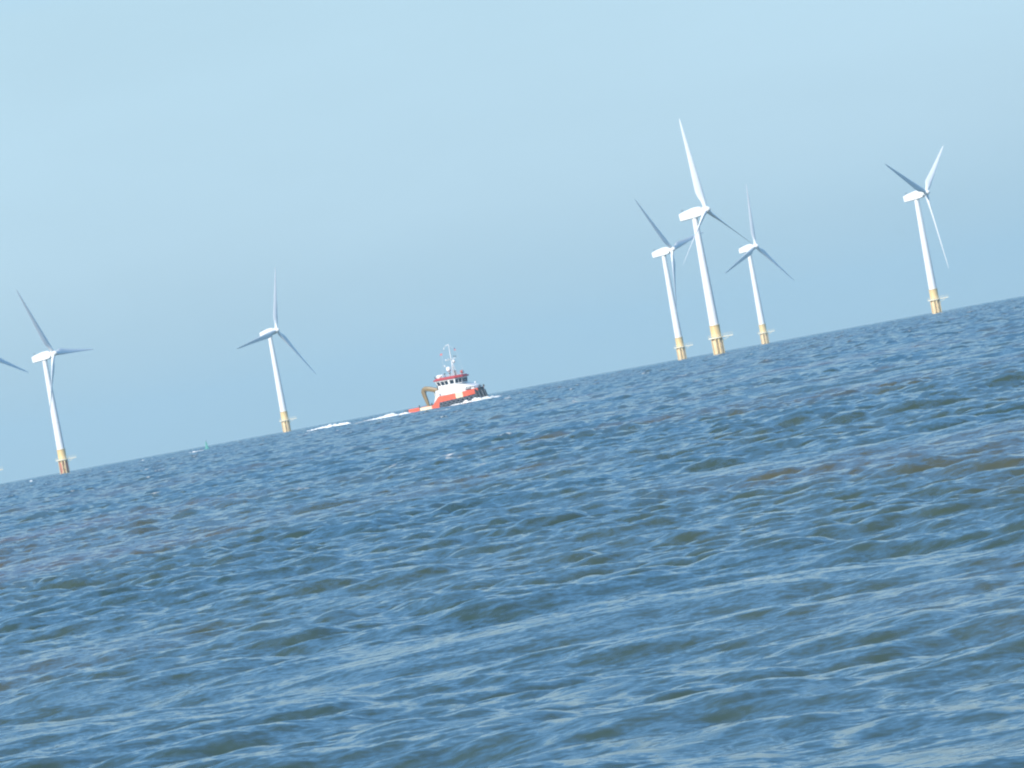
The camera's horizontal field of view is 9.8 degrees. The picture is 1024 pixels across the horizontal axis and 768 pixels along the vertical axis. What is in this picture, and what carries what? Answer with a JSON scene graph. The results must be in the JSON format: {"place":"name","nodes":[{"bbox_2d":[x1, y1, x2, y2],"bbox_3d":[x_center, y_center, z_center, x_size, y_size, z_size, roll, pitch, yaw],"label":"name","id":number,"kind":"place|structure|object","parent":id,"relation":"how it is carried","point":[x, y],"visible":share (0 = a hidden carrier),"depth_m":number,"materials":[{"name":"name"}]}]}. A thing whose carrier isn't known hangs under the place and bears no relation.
{"place":"outdoors","nodes":[
{"label":"outdoors","id":0,"kind":"place"},
{"bbox_2d":[0,296,1023,767],"bbox_3d":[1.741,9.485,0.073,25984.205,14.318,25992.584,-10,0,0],"label":"sea","id":1,"kind":"structure","parent":0,"point":[802,552],"depth_m":91.56,"materials":[{"name":"liquid"}]},
{"bbox_2d":[0,358,28,469],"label":"wind turbine","id":2,"kind":"object","parent":1,"relation":"in","point":[6,362],"visible":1,"depth_m":2667.17,"materials":[{"name":"paint"}]},
{"bbox_2d":[16,289,92,473],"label":"wind turbine","id":3,"kind":"object","parent":1,"relation":"in","point":[44,357],"visible":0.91,"depth_m":3008.30,"materials":[{"name":"paint"}]},
{"bbox_2d":[237,267,315,431],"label":"wind turbine","id":4,"kind":"object","parent":1,"relation":"in","point":[268,334],"visible":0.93,"depth_m":3538.51,"materials":[{"name":"paint"}]},
{"bbox_2d":[307,422,350,430],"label":"wake foam","id":5,"kind":"object","parent":1,"relation":"on","point":[329,425],"visible":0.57,"depth_m":1916.48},
{"bbox_2d":[366,412,410,420],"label":"wake foam","id":6,"kind":"object","parent":1,"relation":"on","point":[389,415],"visible":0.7,"depth_m":1815.83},
{"bbox_2d":[403,344,487,412],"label":"workboat","id":7,"kind":"object","parent":1,"relation":"on","point":[455,388],"visible":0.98,"depth_m":1799.39,"materials":[{"name":"metal"}]},
{"bbox_2d":[450,395,499,405],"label":"bow foam","id":8,"kind":"object","parent":1,"relation":"on","point":[477,399],"visible":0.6,"depth_m":1795.21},
{"bbox_2d":[635,200,702,359],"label":"wind turbine","id":9,"kind":"object","parent":1,"relation":"in","point":[663,252],"visible":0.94,"depth_m":3268.35,"materials":[{"name":"paint"}]},
{"bbox_2d":[679,119,750,354],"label":"wind turbine","id":10,"kind":"object","parent":1,"relation":"in","point":[694,214],"visible":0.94,"depth_m":2498.26,"materials":[{"name":"paint"}]},
{"bbox_2d":[726,184,790,343],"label":"wind turbine","id":11,"kind":"object","parent":1,"relation":"in","point":[748,249],"visible":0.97,"depth_m":3678.46,"materials":[{"name":"paint"}]},
{"bbox_2d":[885,145,948,313],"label":"wind turbine","id":12,"kind":"object","parent":1,"relation":"in","point":[918,194],"visible":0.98,"depth_m":2988.45,"materials":[{"name":"paint"}]},
{"bbox_2d":[0,0,1023,482],"label":"sky","id":13,"kind":"structure","parent":0,"point":[416,178],"materials":[{"name":"blue"}]}
]}

